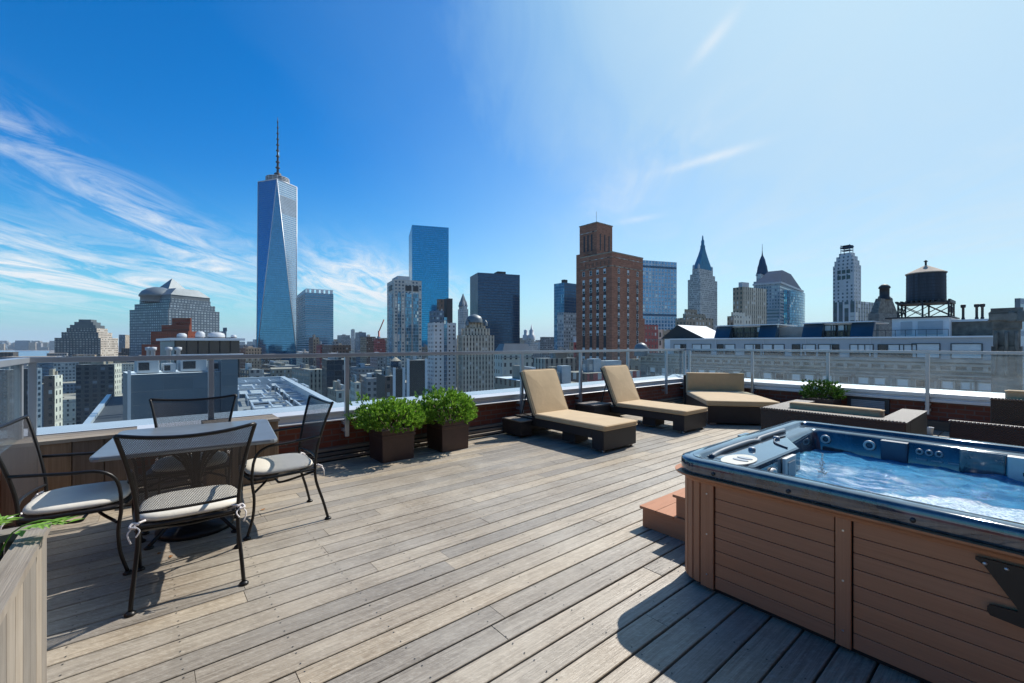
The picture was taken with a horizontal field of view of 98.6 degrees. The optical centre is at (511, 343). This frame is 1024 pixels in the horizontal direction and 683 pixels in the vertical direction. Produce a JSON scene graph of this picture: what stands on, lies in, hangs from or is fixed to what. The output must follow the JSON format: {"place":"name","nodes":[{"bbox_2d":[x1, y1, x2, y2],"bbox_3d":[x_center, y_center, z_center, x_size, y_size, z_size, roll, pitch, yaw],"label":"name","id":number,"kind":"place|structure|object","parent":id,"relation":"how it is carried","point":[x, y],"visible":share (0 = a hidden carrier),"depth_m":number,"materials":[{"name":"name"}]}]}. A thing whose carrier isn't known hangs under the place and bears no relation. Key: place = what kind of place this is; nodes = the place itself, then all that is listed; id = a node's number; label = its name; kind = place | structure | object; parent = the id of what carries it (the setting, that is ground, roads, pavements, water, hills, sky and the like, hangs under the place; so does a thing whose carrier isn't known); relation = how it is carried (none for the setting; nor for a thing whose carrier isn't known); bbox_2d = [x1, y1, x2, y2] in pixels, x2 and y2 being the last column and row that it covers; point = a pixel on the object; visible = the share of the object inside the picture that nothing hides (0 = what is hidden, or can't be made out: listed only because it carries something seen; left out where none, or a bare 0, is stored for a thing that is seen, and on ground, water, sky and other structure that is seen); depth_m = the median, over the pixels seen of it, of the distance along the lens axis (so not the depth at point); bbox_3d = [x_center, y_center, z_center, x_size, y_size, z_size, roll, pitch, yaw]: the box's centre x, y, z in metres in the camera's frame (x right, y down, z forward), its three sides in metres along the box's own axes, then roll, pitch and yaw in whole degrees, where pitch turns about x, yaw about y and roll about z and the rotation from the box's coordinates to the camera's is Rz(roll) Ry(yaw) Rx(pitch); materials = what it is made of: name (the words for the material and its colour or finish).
{"place":"outdoors","nodes":[
{"label":"outdoors","id":0,"kind":"place"},
{"bbox_2d":[0,351,49,355],"bbox_3d":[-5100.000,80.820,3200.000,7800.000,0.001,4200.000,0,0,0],"label":"river","id":1,"kind":"structure","parent":0,"point":[32,353],"depth_m":3605.90,"materials":[{"name":"blue liquid"}]},
{"bbox_2d":[24,365,41,427],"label":"city building","id":2,"kind":"structure","parent":0,"point":[39,397],"depth_m":262.84,"materials":[{"name":"stone"}]},
{"bbox_2d":[43,368,62,426],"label":"city building","id":3,"kind":"structure","parent":0,"point":[53,398],"depth_m":199.82,"materials":[{"name":"stone"}]},
{"bbox_2d":[0,345,118,352],"bbox_3d":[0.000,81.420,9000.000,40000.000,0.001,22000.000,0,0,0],"label":"ground","id":4,"kind":"structure","parent":0,"point":[51,351],"depth_m":5220.21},
{"bbox_2d":[0,340,53,349],"bbox_3d":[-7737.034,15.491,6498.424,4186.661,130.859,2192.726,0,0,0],"label":"shore skyline","id":5,"kind":"structure","parent":4,"relation":"on","point":[25,345],"depth_m":5546.01},
{"bbox_2d":[42,355,78,381],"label":"city building","id":6,"kind":"structure","parent":4,"relation":"on","point":[67,370],"depth_m":429.11,"materials":[{"name":"grey paint"}]},
{"bbox_2d":[54,319,117,356],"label":"office tower","id":7,"kind":"structure","parent":4,"relation":"on","point":[84,336],"depth_m":997.63,"materials":[{"name":"stone"}]},
{"bbox_2d":[119,335,129,351],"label":"office tower","id":8,"kind":"structure","parent":4,"relation":"on","point":[124,341],"depth_m":1299.16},
{"bbox_2d":[142,318,195,362],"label":"stepped building","id":9,"kind":"structure","parent":4,"relation":"on","point":[178,326],"depth_m":435.59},
{"bbox_2d":[130,279,219,355],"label":"office tower","id":10,"kind":"structure","parent":4,"relation":"on","point":[156,309],"depth_m":934.32,"materials":[{"name":"concrete"}]},
{"bbox_2d":[123,359,237,420],"bbox_3d":[-20.491,41.114,27.159,4.186,80.613,5.212,0,0,44],"label":"metal clad bulkhead","id":11,"kind":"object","parent":4,"relation":"on","point":[140,390],"visible":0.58,"depth_m":25.58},
{"bbox_2d":[134,361,158,372],"bbox_3d":[-20.955,1.222,25.263,1.020,0.870,1.000,0,0,44],"label":"air handler","id":12,"kind":"object","parent":11,"relation":"on","point":[146,366],"visible":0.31,"depth_m":24.91,"materials":[{"name":"grey paint"}]},
{"bbox_2d":[177,360,206,371],"bbox_3d":[-19.498,1.212,26.845,1.120,0.890,1.300,0,0,44],"label":"air handler","id":13,"kind":"object","parent":11,"relation":"on","point":[190,365],"visible":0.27,"depth_m":26.44,"materials":[{"name":"grey paint"}]},
{"bbox_2d":[156,338,244,377],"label":"glazed roof pavilion","id":14,"kind":"structure","parent":4,"relation":"on","point":[209,346],"depth_m":62.82,"materials":[{"name":"white paint"}]},
{"bbox_2d":[239,345,261,368],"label":"city building","id":15,"kind":"structure","parent":4,"relation":"on","point":[246,349],"depth_m":507.99,"materials":[{"name":"grey paint"}]},
{"bbox_2d":[0,347,539,426],"bbox_3d":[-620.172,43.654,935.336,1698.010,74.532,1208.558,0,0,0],"label":"distant city blocks","id":16,"kind":"structure","parent":4,"relation":"on","point":[69,403],"depth_m":449.18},
{"bbox_2d":[256,118,296,364],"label":"glass skyscraper","id":17,"kind":"structure","parent":4,"relation":"on","point":[276,260],"depth_m":862.28,"materials":[{"name":"glass"}]},
{"bbox_2d":[262,361,297,371],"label":"city building","id":18,"kind":"structure","parent":4,"relation":"on","point":[272,364],"depth_m":442.85,"materials":[{"name":"grey paint"}]},
{"bbox_2d":[238,376,336,410],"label":"roof terrace","id":19,"kind":"structure","parent":4,"relation":"on","point":[306,392],"depth_m":40.96,"materials":[{"name":"metal"}]},
{"bbox_2d":[238,385,270,397],"bbox_3d":[-25.483,4.690,43.351,2.720,0.820,4.120,0,0,-34],"label":"skylight frame","id":20,"kind":"object","parent":19,"relation":"on","point":[245,390],"visible":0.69,"depth_m":42.94,"materials":[{"name":"metal"}]},
{"bbox_2d":[245,392,281,405],"bbox_3d":[-21.661,4.790,38.327,2.520,0.620,4.120,0,0,-34],"label":"skylight frame","id":21,"kind":"object","parent":19,"relation":"on","point":[259,398],"visible":0.91,"depth_m":38.01,"materials":[{"name":"metal"}]},
{"bbox_2d":[250,400,292,409],"bbox_3d":[-18.256,4.840,33.386,2.520,0.520,4.120,0,0,-34],"label":"skylight frame","id":22,"kind":"object","parent":19,"relation":"on","point":[267,406],"visible":0.71,"depth_m":33.67,"materials":[{"name":"metal"}]},
{"bbox_2d":[309,334,318,365],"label":"city building","id":23,"kind":"structure","parent":4,"relation":"on","point":[313,340],"depth_m":525.77,"materials":[{"name":"concrete"}]},
{"bbox_2d":[296,288,332,351],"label":"office tower","id":24,"kind":"structure","parent":4,"relation":"on","point":[314,313],"depth_m":775.51,"materials":[{"name":"glass"}]},
{"bbox_2d":[322,341,350,365],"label":"city building","id":25,"kind":"structure","parent":4,"relation":"on","point":[336,347],"depth_m":438.04,"materials":[{"name":"grey paint"}]},
{"bbox_2d":[350,363,376,381],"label":"city building","id":26,"kind":"structure","parent":4,"relation":"on","point":[359,368],"depth_m":388.10,"materials":[{"name":"grey paint"}]},
{"bbox_2d":[370,352,386,369],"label":"city building","id":27,"kind":"structure","parent":4,"relation":"on","point":[379,362],"depth_m":483.42,"materials":[{"name":"grey paint"}]},
{"bbox_2d":[374,336,385,352],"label":"city building","id":28,"kind":"structure","parent":4,"relation":"on","point":[379,345],"depth_m":604.25,"materials":[{"name":"red brick"}]},
{"bbox_2d":[239,338,539,351],"bbox_3d":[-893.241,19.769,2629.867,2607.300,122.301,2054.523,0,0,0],"label":"hazy horizon skyline","id":29,"kind":"structure","parent":4,"relation":"on","point":[253,343],"depth_m":1959.12},
{"bbox_2d":[387,276,421,379],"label":"apartment tower","id":30,"kind":"structure","parent":4,"relation":"on","point":[404,313],"depth_m":406.06,"materials":[{"name":"glass"}]},
{"bbox_2d":[409,225,448,346],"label":"glass tower","id":31,"kind":"structure","parent":4,"relation":"on","point":[429,257],"depth_m":890.56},
{"bbox_2d":[457,314,493,392],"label":"art deco tower","id":32,"kind":"structure","parent":4,"relation":"on","point":[475,372],"depth_m":336.21,"materials":[{"name":"stone"}]},
{"bbox_2d":[470,271,519,350],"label":"office tower","id":33,"kind":"structure","parent":4,"relation":"on","point":[495,300],"depth_m":632.02,"materials":[{"name":"glass"}]},
{"bbox_2d":[523,324,537,350],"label":"civic building","id":34,"kind":"structure","parent":4,"relation":"on","point":[529,339],"depth_m":911.47,"materials":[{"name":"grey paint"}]},
{"bbox_2d":[554,279,575,349],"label":"glass tower","id":35,"kind":"structure","parent":4,"relation":"on","point":[564,295],"depth_m":567.94,"materials":[{"name":"glass"}]},
{"bbox_2d":[557,312,575,349],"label":"office building","id":36,"kind":"structure","parent":4,"relation":"on","point":[566,327],"depth_m":453.90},
{"bbox_2d":[987,307,1023,392],"bbox_3d":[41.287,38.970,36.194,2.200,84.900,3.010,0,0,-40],"label":"stone building","id":37,"kind":"structure","parent":4,"relation":"on","point":[1006,372],"depth_m":35.97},
{"bbox_2d":[76,362,121,423],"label":"city building","id":38,"kind":"structure","parent":0,"point":[97,383],"depth_m":296.00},
{"bbox_2d":[83,394,122,423],"bbox_3d":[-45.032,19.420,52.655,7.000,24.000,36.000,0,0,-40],"label":"roof","id":39,"kind":"structure","parent":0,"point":[109,408],"depth_m":49.75,"materials":[{"name":"metal"}]},
{"bbox_2d":[239,363,263,377],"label":"city building","id":40,"kind":"structure","parent":0,"point":[248,371],"depth_m":264.43,"materials":[{"name":"grey paint"}]},
{"bbox_2d":[292,364,321,394],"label":"city building","id":41,"kind":"structure","parent":0,"point":[309,376],"depth_m":305.01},
{"bbox_2d":[322,357,349,396],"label":"city building","id":42,"kind":"structure","parent":0,"point":[332,369],"depth_m":273.48,"materials":[{"name":"grey paint"}]},
{"bbox_2d":[327,380,349,402],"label":"city building","id":43,"kind":"structure","parent":0,"point":[335,392],"depth_m":193.95,"materials":[{"name":"grey paint"}]},
{"bbox_2d":[350,374,360,401],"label":"city building","id":44,"kind":"structure","parent":0,"point":[355,384],"depth_m":232.97,"materials":[{"name":"concrete"}]},
{"bbox_2d":[360,335,375,363],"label":"city building","id":45,"kind":"structure","parent":0,"point":[367,344],"depth_m":706.24,"materials":[{"name":"grey paint"}]},
{"bbox_2d":[359,370,381,400],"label":"city building","id":46,"kind":"structure","parent":0,"point":[368,383],"depth_m":264.32,"materials":[{"name":"grey paint"}]},
{"bbox_2d":[376,366,392,398],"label":"city building","id":47,"kind":"structure","parent":0,"point":[384,383],"depth_m":195.18,"materials":[{"name":"concrete"}]},
{"bbox_2d":[393,361,404,397],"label":"city building","id":48,"kind":"structure","parent":0,"point":[399,382],"depth_m":170.64,"materials":[{"name":"grey paint"}]},
{"bbox_2d":[406,356,427,396],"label":"city building","id":49,"kind":"structure","parent":0,"point":[417,376],"depth_m":171.17,"materials":[{"name":"concrete"}]},
{"bbox_2d":[428,298,455,394],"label":"apartment tower","id":50,"kind":"structure","parent":0,"point":[441,338],"depth_m":335.19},
{"bbox_2d":[458,294,467,334],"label":"gothic tower","id":51,"kind":"structure","parent":0,"point":[462,312],"depth_m":805.84,"materials":[{"name":"stone"}]},
{"bbox_2d":[1,415,948,682],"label":"deck","id":52,"kind":"structure","parent":0,"point":[541,555],"depth_m":2.54,"materials":[{"name":"grey wood"}]},
{"bbox_2d":[0,523,51,682],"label":"timber planter box","id":53,"kind":"object","parent":52,"relation":"on","point":[23,609],"visible":0.98,"depth_m":1.49,"materials":[{"name":"grey wood"}]},
{"bbox_2d":[0,515,83,555],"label":"leafy sprig","id":54,"kind":"object","parent":53,"relation":"on","point":[21,532],"visible":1,"depth_m":1.62,"materials":[{"name":"green plant"}]},
{"bbox_2d":[0,426,136,526],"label":"timber bench box","id":55,"kind":"object","parent":52,"relation":"on","point":[78,442],"visible":0.31,"depth_m":3.61,"materials":[{"name":"brown wood"}]},
{"bbox_2d":[0,415,145,575],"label":"dining chair","id":56,"kind":"object","parent":52,"relation":"on","point":[84,498],"visible":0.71,"depth_m":2.69,"materials":[{"name":"metal"}]},
{"bbox_2d":[89,419,277,550],"bbox_3d":[-2.440,1.060,3.400,1.036,0.720,1.036,0,0,-33],"label":"dining table","id":57,"kind":"object","parent":52,"relation":"on","point":[264,433],"visible":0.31,"depth_m":3.35,"materials":[{"name":"metal"}]},
{"bbox_2d":[113,422,256,617],"bbox_3d":[-1.943,0.942,2.664,0.644,0.956,0.668,0,0,-35],"label":"dining chair","id":58,"kind":"object","parent":52,"relation":"on","point":[168,509],"visible":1,"depth_m":2.47,"materials":[{"name":"metal"}]},
{"bbox_2d":[141,394,236,534],"bbox_3d":[-2.678,0.942,3.685,0.644,0.956,0.669,0,0,-32],"label":"dining chair","id":59,"kind":"object","parent":52,"relation":"on","point":[231,405],"visible":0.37,"depth_m":3.85,"materials":[{"name":"metal"}]},
{"bbox_2d":[154,483,233,541],"bbox_3d":[-2.440,1.250,3.400,0.500,0.340,0.500,0,0,0],"label":"umbrella base","id":60,"kind":"object","parent":52,"relation":"on","point":[194,531],"visible":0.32,"depth_m":3.25,"materials":[{"name":"metal"}]},
{"bbox_2d":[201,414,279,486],"bbox_3d":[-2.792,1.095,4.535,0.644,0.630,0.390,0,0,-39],"label":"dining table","id":61,"kind":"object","parent":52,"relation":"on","point":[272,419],"visible":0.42,"depth_m":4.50,"materials":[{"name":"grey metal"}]},
{"bbox_2d":[234,395,333,540],"bbox_3d":[-1.856,0.942,3.595,0.668,0.956,0.644,0,0,-40],"label":"dining chair","id":62,"kind":"object","parent":52,"relation":"on","point":[274,467],"visible":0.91,"depth_m":3.52,"materials":[{"name":"metal"}]},
{"bbox_2d":[368,423,415,462],"bbox_3d":[-1.503,1.228,5.494,0.443,0.385,0.443,0,0,-39],"label":"square planter","id":63,"kind":"object","parent":52,"relation":"on","point":[386,446],"visible":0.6,"depth_m":5.34,"materials":[{"name":"wood"}]},
{"bbox_2d":[344,390,427,433],"bbox_3d":[-1.504,0.867,5.503,0.902,0.582,0.912,0,0,23],"label":"shrub","id":64,"kind":"object","parent":63,"relation":"in","point":[403,409],"visible":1,"depth_m":5.30,"materials":[{"name":"green plant"}]},
{"bbox_2d":[426,415,469,452],"bbox_3d":[-0.878,1.220,6.009,0.443,0.400,0.443,0,0,-39],"label":"square planter","id":65,"kind":"object","parent":52,"relation":"on","point":[447,436],"visible":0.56,"depth_m":5.85,"materials":[{"name":"wood"}]},
{"bbox_2d":[414,385,478,424],"bbox_3d":[-0.916,0.873,6.015,0.897,0.609,0.922,0,0,-40],"label":"shrub","id":66,"kind":"object","parent":65,"relation":"in","point":[452,397],"visible":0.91,"depth_m":5.83,"materials":[{"name":"green plant"}]},
{"bbox_2d":[502,416,531,436],"bbox_3d":[0.077,1.274,6.809,0.230,0.232,0.460,0,0,-40],"label":"side table","id":67,"kind":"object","parent":52,"relation":"on","point":[517,426],"depth_m":6.69,"materials":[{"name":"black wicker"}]},
{"bbox_2d":[514,368,636,452],"bbox_3d":[0.892,0.915,6.570,0.747,1.010,1.836,0,0,-40],"label":"sun lounger","id":68,"kind":"object","parent":52,"relation":"on","point":[546,400],"visible":0.96,"depth_m":6.39,"materials":[{"name":"fabric"}]},
{"bbox_2d":[575,401,610,415],"bbox_3d":[1.464,1.228,7.972,0.464,0.305,0.464,0,0,-39],"label":"side table","id":69,"kind":"object","parent":52,"relation":"on","point":[597,407],"visible":0.69,"depth_m":7.84,"materials":[{"name":"wicker"}]},
{"bbox_2d":[600,365,707,432],"bbox_3d":[2.415,0.915,7.812,0.747,1.010,1.836,0,0,-40],"label":"sun lounger","id":70,"kind":"object","parent":52,"relation":"on","point":[622,390],"visible":0.95,"depth_m":7.61,"materials":[{"name":"fabric"}]},
{"bbox_2d":[639,488,684,541],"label":"spa steps","id":71,"kind":"structure","parent":52,"relation":"on","point":[665,514],"depth_m":3.30,"materials":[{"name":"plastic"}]},
{"bbox_2d":[683,372,779,423],"bbox_3d":[4.162,1.020,8.553,1.196,0.800,1.966,0,0,10],"label":"daybed","id":72,"kind":"object","parent":52,"relation":"on","point":[723,397],"visible":0.91,"depth_m":8.20,"materials":[{"name":"fabric"}]},
{"bbox_2d":[800,396,841,404],"bbox_3d":[5.722,1.210,8.151,0.515,0.420,0.515,0,0,-40],"label":"square planter","id":73,"kind":"object","parent":52,"relation":"on","point":[832,401],"visible":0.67,"depth_m":7.98,"materials":[{"name":"wood"}]},
{"bbox_2d":[799,379,849,399],"bbox_3d":[5.728,0.881,8.125,0.722,0.469,0.786,0,0,21],"label":"shrub","id":74,"kind":"object","parent":73,"relation":"on","point":[835,391],"visible":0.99,"depth_m":8.02,"materials":[{"name":"green plant"}]},
{"bbox_2d":[760,399,927,434],"bbox_3d":[4.026,1.073,5.373,1.264,0.695,1.382,0,0,-40],"label":"wicker sofa","id":75,"kind":"object","parent":52,"relation":"on","point":[908,420],"visible":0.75,"depth_m":5.03,"materials":[{"name":"wicker"}]},
{"bbox_2d":[675,420,1023,682],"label":"hot tub","id":76,"kind":"object","parent":52,"relation":"on","point":[902,552],"visible":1,"depth_m":2.13,"materials":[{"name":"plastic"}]},
{"bbox_2d":[948,420,1023,445],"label":"wicker sofa","id":77,"kind":"object","parent":52,"relation":"on","point":[993,433],"visible":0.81,"depth_m":4.37,"materials":[{"name":"wicker"}]},
{"bbox_2d":[990,390,1023,425],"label":"wicker sofa","id":78,"kind":"object","parent":52,"relation":"on","point":[1008,409],"visible":0.56,"depth_m":5.14,"materials":[{"name":"wicker"}]},
{"bbox_2d":[0,0,1023,344],"label":"sky","id":79,"kind":"structure","parent":0,"point":[138,137],"materials":[{"name":"blue"}]},
{"bbox_2d":[494,344,533,389],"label":"city building","id":80,"kind":"structure","parent":0,"point":[503,363],"depth_m":233.63,"materials":[{"name":"concrete"}]},
{"bbox_2d":[495,365,535,389],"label":"city building","id":81,"kind":"structure","parent":0,"point":[512,381],"depth_m":128.75,"materials":[{"name":"grey paint"}]},
{"bbox_2d":[540,337,553,357],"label":"apartment block","id":82,"kind":"structure","parent":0,"point":[546,343],"depth_m":704.62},
{"bbox_2d":[533,353,575,370],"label":"city building","id":83,"kind":"structure","parent":0,"point":[557,359],"depth_m":194.97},
{"bbox_2d":[547,365,578,383],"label":"city building","id":84,"kind":"structure","parent":0,"point":[563,373],"depth_m":101.24,"materials":[{"name":"stone"}]},
{"bbox_2d":[571,358,639,381],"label":"city building","id":85,"kind":"structure","parent":0,"point":[591,371],"depth_m":115.36,"materials":[{"name":"grey paint"}]},
{"bbox_2d":[576,222,644,370],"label":"brick tower","id":86,"kind":"structure","parent":0,"point":[609,298],"depth_m":172.18,"materials":[{"name":"brick"}]},
{"bbox_2d":[645,324,657,352],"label":"building","id":87,"kind":"structure","parent":0,"point":[651,336],"depth_m":244.13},
{"bbox_2d":[643,260,676,329],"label":"glass tower","id":88,"kind":"structure","parent":0,"point":[660,294],"depth_m":527.88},
{"bbox_2d":[658,329,670,352],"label":"building","id":89,"kind":"structure","parent":0,"point":[661,334],"depth_m":200.65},
{"bbox_2d":[675,309,712,328],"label":"stepped building","id":90,"kind":"structure","parent":0,"point":[691,317],"depth_m":306.90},
{"bbox_2d":[688,236,716,330],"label":"pyramid roof tower","id":91,"kind":"structure","parent":0,"point":[702,290],"depth_m":867.48,"materials":[{"name":"grey stone"}]},
{"bbox_2d":[727,312,750,324],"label":"building","id":92,"kind":"structure","parent":0,"point":[737,318],"depth_m":314.25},
{"bbox_2d":[733,282,766,324],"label":"apartment tower","id":93,"kind":"structure","parent":0,"point":[748,301],"depth_m":346.14,"materials":[{"name":"grey paint"}]},
{"bbox_2d":[754,247,767,283],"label":"spire tower","id":94,"kind":"structure","parent":0,"point":[762,270],"depth_m":919.70,"materials":[{"name":"grey metal"}]},
{"bbox_2d":[753,270,804,326],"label":"office building","id":95,"kind":"structure","parent":0,"point":[785,299],"depth_m":513.03,"materials":[{"name":"blue glass"}]},
{"bbox_2d":[639,315,992,391],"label":"stone street building","id":96,"kind":"structure","parent":0,"point":[965,372],"depth_m":52.97,"materials":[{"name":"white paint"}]},
{"bbox_2d":[634,325,715,355],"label":"rooftop house","id":97,"kind":"structure","parent":96,"relation":"on","point":[682,331],"depth_m":71.80,"materials":[{"name":"white paint"}]},
{"bbox_2d":[899,344,916,357],"bbox_3d":[43.888,0.820,48.799,0.080,1.500,1.500,0,0,-40],"label":"window","id":98,"kind":"structure","parent":96,"relation":"in","point":[907,347],"depth_m":48.89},
{"bbox_2d":[911,343,939,357],"bbox_3d":[44.803,0.770,47.673,0.100,1.600,2.300,0,0,-39],"label":"window","id":99,"kind":"structure","parent":96,"relation":"in","point":[920,346],"depth_m":47.71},
{"bbox_2d":[895,260,955,316],"bbox_3d":[49.338,-6.565,52.556,4.636,6.850,4.745,0,0,-40],"label":"water tank","id":100,"kind":"object","parent":96,"relation":"on","point":[926,285],"visible":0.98,"depth_m":51.38,"materials":[{"name":"brown wood"}]},
{"bbox_2d":[950,343,982,358],"bbox_3d":[46.756,0.770,45.304,0.100,1.600,2.300,0,0,-39],"label":"window","id":101,"kind":"structure","parent":96,"relation":"in","point":[953,346],"depth_m":45.31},
{"bbox_2d":[833,244,860,302],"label":"stone tower","id":102,"kind":"structure","parent":0,"point":[847,277],"depth_m":467.19,"materials":[{"name":"white stone"}]},
{"bbox_2d":[833,301,873,321],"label":"striped building","id":103,"kind":"structure","parent":0,"point":[852,311],"depth_m":406.94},
{"bbox_2d":[868,284,899,336],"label":"mansard building","id":104,"kind":"structure","parent":0,"point":[883,307],"depth_m":184.03,"materials":[{"name":"stone"}]},
{"bbox_2d":[1015,298,1023,389],"bbox_3d":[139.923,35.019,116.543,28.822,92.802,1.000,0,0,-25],"label":"glass tower","id":105,"kind":"structure","parent":0,"point":[1019,302],"depth_m":110.57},
{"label":"deck base","id":106,"kind":"structure","parent":0,"visible":0},
{"bbox_2d":[24,376,682,491],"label":"parapet wall","id":107,"kind":"structure","parent":106,"relation":"on","point":[494,408],"depth_m":5.66,"materials":[{"name":"brick"}]},
{"bbox_2d":[23,349,685,436],"bbox_3d":[0.000,0.634,7.193,10.810,1.032,0.140,0,0,-39],"label":"glass railing","id":108,"kind":"object","parent":107,"relation":"on","point":[32,389],"visible":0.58,"depth_m":5.20,"materials":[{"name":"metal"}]},
{"bbox_2d":[669,374,1004,431],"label":"parapet wall","id":109,"kind":"structure","parent":106,"relation":"on","point":[971,406],"depth_m":7.60,"materials":[{"name":"brick"}]},
{"bbox_2d":[686,349,1023,414],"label":"glass railing","id":110,"kind":"object","parent":109,"relation":"on","point":[927,382],"visible":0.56,"depth_m":7.81,"materials":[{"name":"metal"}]},
{"bbox_3d":[-1.726,1.135,0.262,0.510,0.630,9.400,0,0,-40],"label":"parapet wall","id":111,"kind":"object","parent":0,"visible":0},
{"bbox_2d":[0,358,29,452],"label":"glass railing","id":112,"kind":"object","parent":111,"relation":"on","point":[11,389],"visible":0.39,"depth_m":3.42,"materials":[{"name":"glass"}]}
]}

